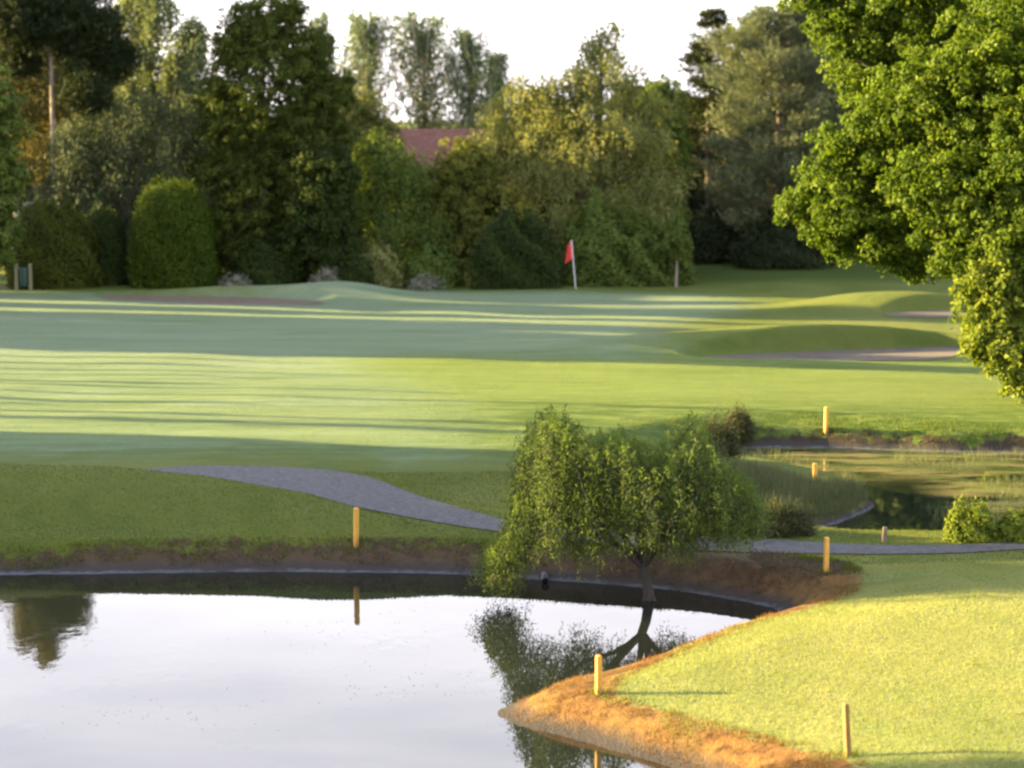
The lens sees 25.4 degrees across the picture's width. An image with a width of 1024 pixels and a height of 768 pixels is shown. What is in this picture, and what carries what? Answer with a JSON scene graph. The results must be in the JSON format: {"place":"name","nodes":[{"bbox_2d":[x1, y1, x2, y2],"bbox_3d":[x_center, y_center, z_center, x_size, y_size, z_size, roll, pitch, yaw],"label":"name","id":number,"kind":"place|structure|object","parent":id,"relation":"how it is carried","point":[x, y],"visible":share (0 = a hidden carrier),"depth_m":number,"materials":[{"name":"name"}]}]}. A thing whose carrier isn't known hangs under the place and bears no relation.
{"place":"outdoors","nodes":[
{"label":"outdoors","id":0,"kind":"place"},
{"bbox_2d":[0,572,779,767],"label":"pond water","id":1,"kind":"structure","parent":0,"point":[100,663],"depth_m":37.73,"materials":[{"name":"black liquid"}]},
{"bbox_2d":[46,576,548,739],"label":"floating leaves","id":2,"kind":"object","parent":1,"relation":"on","point":[325,644],"visible":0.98,"depth_m":36.06,"materials":[{"name":"green plant"}]},
{"bbox_2d":[95,0,789,120],"label":"sky","id":3,"kind":"structure","parent":0,"point":[538,34],"materials":[{"name":"white"}]},
{"bbox_2d":[388,129,505,250],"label":"house","id":4,"kind":"structure","parent":0,"point":[425,140],"depth_m":140.54,"materials":[{"name":"brick"}]},
{"bbox_2d":[0,121,1023,767],"bbox_3d":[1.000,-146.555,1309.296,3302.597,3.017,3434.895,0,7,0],"label":"ground","id":5,"kind":"structure","parent":0,"point":[386,381],"depth_m":60.61,"materials":[{"name":"green plant"}]},
{"bbox_2d":[0,65,37,274],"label":"tree","id":6,"kind":"object","parent":5,"relation":"on","point":[11,186],"visible":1,"depth_m":103.23,"materials":[{"name":"green plant"}]},
{"bbox_2d":[14,264,32,289],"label":"litter bin","id":7,"kind":"object","parent":5,"relation":"on","point":[23,275],"visible":0.94,"depth_m":108.54,"materials":[{"name":"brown wood"}]},
{"bbox_2d":[2,81,92,251],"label":"tree","id":8,"kind":"object","parent":5,"relation":"on","point":[28,188],"visible":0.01,"depth_m":131.65,"materials":[{"name":"green plant"}]},
{"bbox_2d":[3,193,104,289],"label":"round bush","id":9,"kind":"object","parent":5,"relation":"on","point":[57,253],"visible":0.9,"depth_m":109.42,"materials":[{"name":"green plant"}]},
{"bbox_2d":[23,195,89,229],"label":"shed","id":10,"kind":"structure","parent":5,"relation":"on","point":[62,205],"depth_m":117.52,"materials":[{"name":"wood"}]},
{"bbox_2d":[0,34,116,221],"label":"golden birch","id":11,"kind":"object","parent":5,"relation":"on","point":[40,92],"visible":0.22,"depth_m":124.31,"materials":[{"name":"green plant"}]},
{"bbox_2d":[0,0,153,202],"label":"scots pine","id":12,"kind":"object","parent":5,"relation":"on","point":[89,32],"visible":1,"depth_m":114.96,"materials":[{"name":"green plant"}]},
{"bbox_2d":[19,54,144,208],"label":"tree","id":13,"kind":"object","parent":5,"relation":"on","point":[71,69],"visible":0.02,"depth_m":136.54,"materials":[{"name":"green plant"}]},
{"bbox_2d":[35,110,141,228],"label":"tree","id":14,"kind":"object","parent":5,"relation":"on","point":[102,180],"visible":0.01,"depth_m":134.63,"materials":[{"name":"green plant"}]},
{"bbox_2d":[83,204,128,285],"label":"narrow bush","id":15,"kind":"object","parent":5,"relation":"on","point":[113,252],"visible":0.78,"depth_m":111.91,"materials":[{"name":"green plant"}]},
{"bbox_2d":[14,65,251,273],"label":"grey willow","id":16,"kind":"object","parent":5,"relation":"on","point":[93,192],"visible":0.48,"depth_m":114.58,"materials":[{"name":"green plant"}]},
{"bbox_2d":[66,0,206,222],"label":"silver willow","id":17,"kind":"object","parent":5,"relation":"on","point":[148,27],"visible":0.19,"depth_m":129.40,"materials":[{"name":"green plant"}]},
{"bbox_2d":[125,172,221,288],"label":"clipped bush","id":18,"kind":"object","parent":5,"relation":"on","point":[171,250],"visible":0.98,"depth_m":110.38,"materials":[{"name":"green plant"}]},
{"bbox_2d":[147,13,246,203],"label":"pale birch","id":19,"kind":"object","parent":5,"relation":"on","point":[193,52],"visible":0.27,"depth_m":128.19,"materials":[{"name":"green plant"}]},
{"bbox_2d":[102,296,323,304],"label":"bunker sand","id":20,"kind":"structure","parent":5,"relation":"on","point":[227,300],"depth_m":105.16,"materials":[{"name":"beige sand"}]},
{"bbox_2d":[216,272,252,285],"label":"flowering shrub","id":21,"kind":"object","parent":5,"relation":"on","point":[237,280],"visible":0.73,"depth_m":110.45,"materials":[{"name":"grey plant"}]},
{"bbox_2d":[217,222,311,285],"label":"laurel shrub","id":22,"kind":"object","parent":5,"relation":"on","point":[266,265],"visible":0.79,"depth_m":112.46,"materials":[{"name":"green plant"}]},
{"bbox_2d":[185,0,368,281],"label":"dark alder","id":23,"kind":"object","parent":5,"relation":"on","point":[254,38],"visible":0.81,"depth_m":113.10,"materials":[{"name":"green plant"}]},
{"bbox_2d":[234,99,328,231],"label":"tree","id":24,"kind":"object","parent":5,"relation":"on","point":[272,190],"depth_m":131.22,"materials":[{"name":"green plant"}]},
{"bbox_2d":[301,0,340,78],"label":"silver poplar","id":25,"kind":"object","parent":5,"relation":"on","point":[316,22],"visible":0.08,"depth_m":158.06,"materials":[{"name":"green plant"}]},
{"bbox_2d":[279,138,364,273],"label":"tree","id":26,"kind":"object","parent":5,"relation":"on","point":[327,230],"visible":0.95,"depth_m":111.67,"materials":[{"name":"green plant"}]},
{"bbox_2d":[308,264,341,282],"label":"flowering shrub","id":27,"kind":"object","parent":5,"relation":"on","point":[328,275],"visible":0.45,"depth_m":110.69,"materials":[{"name":"grey plant"}]},
{"bbox_2d":[337,251,374,284],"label":"dark shrub","id":28,"kind":"object","parent":5,"relation":"on","point":[356,267],"visible":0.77,"depth_m":110.69,"materials":[{"name":"green plant"}]},
{"bbox_2d":[353,508,358,547],"bbox_3d":[-3.125,2.978,45.595,0.097,1.001,0.097,-1,5,-17],"label":"marker stake","id":29,"kind":"object","parent":5,"relation":"on","point":[355,527],"visible":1,"depth_m":45.55,"materials":[{"name":"yellow paint"}]},
{"bbox_2d":[329,1,406,136],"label":"silver poplar","id":30,"kind":"object","parent":5,"relation":"on","point":[366,33],"visible":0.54,"depth_m":161.01,"materials":[{"name":"green plant"}]},
{"bbox_2d":[339,85,406,244],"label":"young ash","id":31,"kind":"object","parent":5,"relation":"on","point":[365,117],"visible":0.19,"depth_m":122.75,"materials":[{"name":"green plant"}]},
{"bbox_2d":[359,240,405,288],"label":"yellow shrub","id":32,"kind":"object","parent":5,"relation":"on","point":[386,266],"visible":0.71,"depth_m":111.89,"materials":[{"name":"green plant"}]},
{"bbox_2d":[374,165,425,253],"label":"tree","id":33,"kind":"object","parent":5,"relation":"on","point":[403,220],"visible":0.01,"depth_m":133.46,"materials":[{"name":"green plant"}]},
{"bbox_2d":[338,126,467,272],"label":"tree","id":34,"kind":"object","parent":5,"relation":"on","point":[384,181],"visible":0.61,"depth_m":115.71,"materials":[{"name":"green plant"}]},
{"bbox_2d":[406,270,445,290],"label":"flowering shrub","id":35,"kind":"object","parent":5,"relation":"on","point":[422,281],"visible":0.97,"depth_m":110.92,"materials":[{"name":"grey plant"}]},
{"bbox_2d":[383,0,470,128],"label":"silver poplar","id":36,"kind":"object","parent":5,"relation":"on","point":[422,49],"visible":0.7,"depth_m":162.61,"materials":[{"name":"green plant"}]},
{"bbox_2d":[403,243,465,288],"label":"shrub","id":37,"kind":"object","parent":5,"relation":"on","point":[437,261],"visible":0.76,"depth_m":112.50,"materials":[{"name":"green plant"}]},
{"bbox_2d":[20,539,863,593],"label":"dead grass","id":38,"kind":"structure","parent":5,"relation":"on","point":[788,561],"depth_m":43.79,"materials":[{"name":"brown plant"}]},
{"bbox_2d":[418,135,499,280],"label":"golden maple","id":39,"kind":"object","parent":5,"relation":"on","point":[467,182],"visible":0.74,"depth_m":115.95,"materials":[{"name":"green plant"}]},
{"bbox_2d":[436,20,506,128],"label":"silver poplar","id":40,"kind":"object","parent":5,"relation":"on","point":[472,66],"visible":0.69,"depth_m":159.99,"materials":[{"name":"green plant"}]},
{"bbox_2d":[450,153,517,249],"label":"tree","id":41,"kind":"object","parent":5,"relation":"on","point":[487,211],"visible":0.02,"depth_m":134.28,"materials":[{"name":"green plant"}]},
{"bbox_2d":[479,41,520,128],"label":"silver poplar","id":42,"kind":"object","parent":5,"relation":"on","point":[500,59],"visible":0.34,"depth_m":164.07,"materials":[{"name":"green plant"}]},
{"bbox_2d":[0,408,1022,761],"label":"rough grass","id":43,"kind":"structure","parent":5,"relation":"on","point":[488,538],"depth_m":45.55,"materials":[{"name":"green plant"}]},
{"bbox_2d":[466,203,567,289],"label":"holly bush","id":44,"kind":"object","parent":5,"relation":"on","point":[522,257],"visible":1,"depth_m":111.45,"materials":[{"name":"green plant"}]},
{"bbox_2d":[541,571,548,583],"bbox_3d":[0.642,3.770,44.337,0.150,0.150,0.800,0,7,0],"label":"drain pipe","id":45,"kind":"object","parent":5,"relation":"on","point":[544,576],"visible":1,"depth_m":44.13,"materials":[{"name":"plastic"}]},
{"bbox_2d":[481,97,616,254],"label":"tree","id":46,"kind":"object","parent":5,"relation":"on","point":[547,200],"visible":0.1,"depth_m":135.06,"materials":[{"name":"green plant"}]},
{"bbox_2d":[565,240,575,288],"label":"flagstick","id":47,"kind":"object","parent":5,"relation":"on","point":[569,254],"visible":0.99,"depth_m":111.53,"materials":[{"name":"red paint"}]},
{"bbox_2d":[467,15,700,277],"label":"golden willow","id":48,"kind":"object","parent":5,"relation":"on","point":[589,91],"visible":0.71,"depth_m":117.16,"materials":[{"name":"green plant"}]},
{"bbox_2d":[144,465,1023,553],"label":"gravel path","id":49,"kind":"structure","parent":5,"relation":"on","point":[352,489],"depth_m":48.34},
{"bbox_2d":[595,655,601,694],"bbox_3d":[1.291,4.454,33.935,0.082,0.839,0.082,-3,9,-17],"label":"marker stake","id":50,"kind":"object","parent":5,"relation":"on","point":[598,672],"visible":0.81,"depth_m":33.88,"materials":[{"name":"yellow paint"}]},
{"bbox_2d":[557,173,659,286],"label":"elder shrub","id":51,"kind":"object","parent":5,"relation":"on","point":[599,250],"visible":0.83,"depth_m":113.81,"materials":[{"name":"green plant"}]},
{"bbox_2d":[465,404,783,600],"bbox_3d":[2.064,2.337,42.245,5.920,3.869,4.309,0,7,0],"label":"weeping willow","id":52,"kind":"object","parent":5,"relation":"on","point":[716,503],"visible":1,"depth_m":41.80,"materials":[{"name":"green plant"}]},
{"bbox_2d":[616,216,697,286],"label":"hazel shrub","id":53,"kind":"object","parent":5,"relation":"on","point":[646,269],"visible":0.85,"depth_m":113.64,"materials":[{"name":"green plant"}]},
{"bbox_2d":[624,72,695,249],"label":"tree","id":54,"kind":"object","parent":5,"relation":"on","point":[664,87],"visible":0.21,"depth_m":120.67,"materials":[{"name":"green plant"}]},
{"bbox_2d":[594,77,738,231],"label":"tree","id":55,"kind":"object","parent":5,"relation":"on","point":[701,177],"visible":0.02,"depth_m":136.75,"materials":[{"name":"green plant"}]},
{"bbox_2d":[657,216,693,286],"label":"sapling","id":56,"kind":"object","parent":5,"relation":"on","point":[678,244],"visible":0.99,"depth_m":112.73,"materials":[{"name":"green plant"}]},
{"bbox_2d":[513,583,862,767],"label":"dry grass","id":57,"kind":"structure","parent":5,"relation":"on","point":[698,639],"depth_m":34.46,"materials":[{"name":"orange plant"}]},
{"bbox_2d":[668,4,772,236],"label":"dark spruce","id":58,"kind":"object","parent":5,"relation":"on","point":[717,17],"visible":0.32,"depth_m":129.10,"materials":[{"name":"green plant"}]},
{"bbox_2d":[694,404,746,461],"bbox_3d":[4.822,1.296,53.358,1.484,1.898,1.302,0,7,0],"label":"dark bush","id":59,"kind":"object","parent":5,"relation":"on","point":[732,447],"visible":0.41,"depth_m":53.19,"materials":[{"name":"green plant"}]},
{"bbox_2d":[683,202,772,263],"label":"yew shrub","id":60,"kind":"object","parent":5,"relation":"on","point":[711,239],"visible":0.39,"depth_m":125.43,"materials":[{"name":"green plant"}]},
{"bbox_2d":[722,400,762,446],"bbox_3d":[5.986,1.077,60.288,1.368,1.446,1.196,0,7,0],"label":"dry bush","id":61,"kind":"object","parent":5,"relation":"on","point":[745,424],"visible":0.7,"depth_m":60.09,"materials":[{"name":"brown plant"}]},
{"bbox_2d":[688,0,854,233],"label":"grey pine","id":62,"kind":"object","parent":5,"relation":"on","point":[755,43],"visible":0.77,"depth_m":122.55,"materials":[{"name":"green plant"}]},
{"bbox_2d":[725,214,838,270],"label":"dark laurel","id":63,"kind":"object","parent":5,"relation":"on","point":[777,246],"visible":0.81,"depth_m":121.75,"materials":[{"name":"green plant"}]},
{"bbox_2d":[756,491,820,538],"bbox_3d":[5.435,2.818,46.068,1.744,1.364,1.558,0,7,0],"label":"ridge shrub","id":64,"kind":"object","parent":5,"relation":"on","point":[790,522],"visible":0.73,"depth_m":45.76,"materials":[{"name":"green plant"}]},
{"bbox_2d":[812,463,817,477],"bbox_3d":[6.787,2.125,50.956,0.093,0.721,0.093,-2,5,-17],"label":"marker stake","id":65,"kind":"object","parent":5,"relation":"on","point":[814,468],"visible":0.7,"depth_m":50.90,"materials":[{"name":"yellow paint"}]},
{"bbox_2d":[617,561,1023,767],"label":"lawn grass","id":66,"kind":"structure","parent":5,"relation":"on","point":[1000,572],"depth_m":34.85,"materials":[{"name":"green plant"}]},
{"bbox_2d":[823,537,829,572],"bbox_3d":[5.801,3.278,42.000,0.083,0.920,0.083,-2,7,-17],"label":"marker stake","id":67,"kind":"object","parent":5,"relation":"on","point":[826,555],"visible":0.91,"depth_m":41.95,"materials":[{"name":"yellow paint"}]},
{"bbox_2d":[824,407,828,433],"bbox_3d":[8.363,1.056,60.560,0.092,0.895,0.092,-2,7,-17],"label":"marker stake","id":68,"kind":"object","parent":5,"relation":"on","point":[826,412],"visible":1,"depth_m":60.51,"materials":[{"name":"yellow paint"}]},
{"bbox_2d":[708,347,961,360],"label":"bunker sand","id":69,"kind":"structure","parent":5,"relation":"on","point":[918,353],"depth_m":81.49,"materials":[{"name":"beige sand"}]},
{"bbox_2d":[715,1,974,238],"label":"tree","id":70,"kind":"object","parent":5,"relation":"on","point":[942,39],"visible":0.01,"depth_m":136.64,"materials":[{"name":"green plant"}]},
{"bbox_2d":[842,703,850,756],"bbox_3d":[4.478,4.739,30.382,0.073,0.979,0.073,-6,8,-17],"label":"marker stake","id":71,"kind":"object","parent":5,"relation":"on","point":[846,728],"visible":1,"depth_m":30.34,"materials":[{"name":"paint"}]},
{"bbox_2d":[881,527,887,541],"bbox_3d":[7.374,3.104,45.085,0.082,0.548,0.082,2,4,-18],"label":"marker stake","id":72,"kind":"object","parent":5,"relation":"on","point":[884,534],"visible":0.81,"depth_m":45.04,"materials":[{"name":"brown wood"}]},
{"bbox_2d":[793,7,976,233],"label":"tree","id":73,"kind":"object","parent":5,"relation":"on","point":[850,109],"visible":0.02,"depth_m":135.81,"materials":[{"name":"green plant"}]},
{"bbox_2d":[772,0,1023,285],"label":"oak tree","id":74,"kind":"object","parent":5,"relation":"on","point":[842,213],"visible":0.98,"depth_m":65.90,"materials":[{"name":"green plant"}]},
{"bbox_2d":[883,310,965,316],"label":"bunker sand","id":75,"kind":"structure","parent":5,"relation":"on","point":[940,313],"depth_m":97.32,"materials":[{"name":"beige sand"}]},
{"bbox_2d":[914,8,1023,230],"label":"tree","id":76,"kind":"object","parent":5,"relation":"on","point":[975,111],"depth_m":136.75,"materials":[{"name":"green plant"}]},
{"bbox_2d":[942,494,996,543],"bbox_3d":[9.146,2.737,45.090,1.087,1.132,1.041,6,9,43],"label":"waterside plant","id":77,"kind":"object","parent":5,"relation":"on","point":[974,523],"visible":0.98,"depth_m":44.84,"materials":[{"name":"green plant"}]},
{"bbox_2d":[947,244,1023,402],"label":"hawthorn","id":78,"kind":"object","parent":5,"relation":"on","point":[992,291],"visible":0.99,"depth_m":64.03,"materials":[{"name":"green plant"}]},
{"bbox_2d":[993,507,1023,542],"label":"waterside plant","id":79,"kind":"object","parent":5,"relation":"on","point":[1010,530],"visible":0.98,"depth_m":44.77,"materials":[{"name":"green plant"}]},
{"bbox_2d":[0,463,1023,564],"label":"grass","id":80,"kind":"structure","parent":0,"point":[471,506],"depth_m":47.04,"materials":[{"name":"green plant"}]},
{"bbox_2d":[578,454,874,519],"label":"long grass","id":81,"kind":"structure","parent":0,"point":[794,484],"depth_m":49.80,"materials":[{"name":"green plant"}]},
{"bbox_2d":[599,571,867,761],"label":"edge grass","id":82,"kind":"structure","parent":0,"point":[715,640],"depth_m":34.09,"materials":[{"name":"plant"}]},
{"bbox_2d":[731,447,1023,530],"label":"back pond water","id":83,"kind":"structure","parent":0,"point":[900,496],"depth_m":54.99,"materials":[{"name":"green liquid"}]},
{"bbox_2d":[741,442,1023,526],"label":"pond reeds","id":84,"kind":"object","parent":83,"relation":"in","point":[933,462],"visible":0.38,"depth_m":57.45,"materials":[{"name":"green plant"}]}
]}

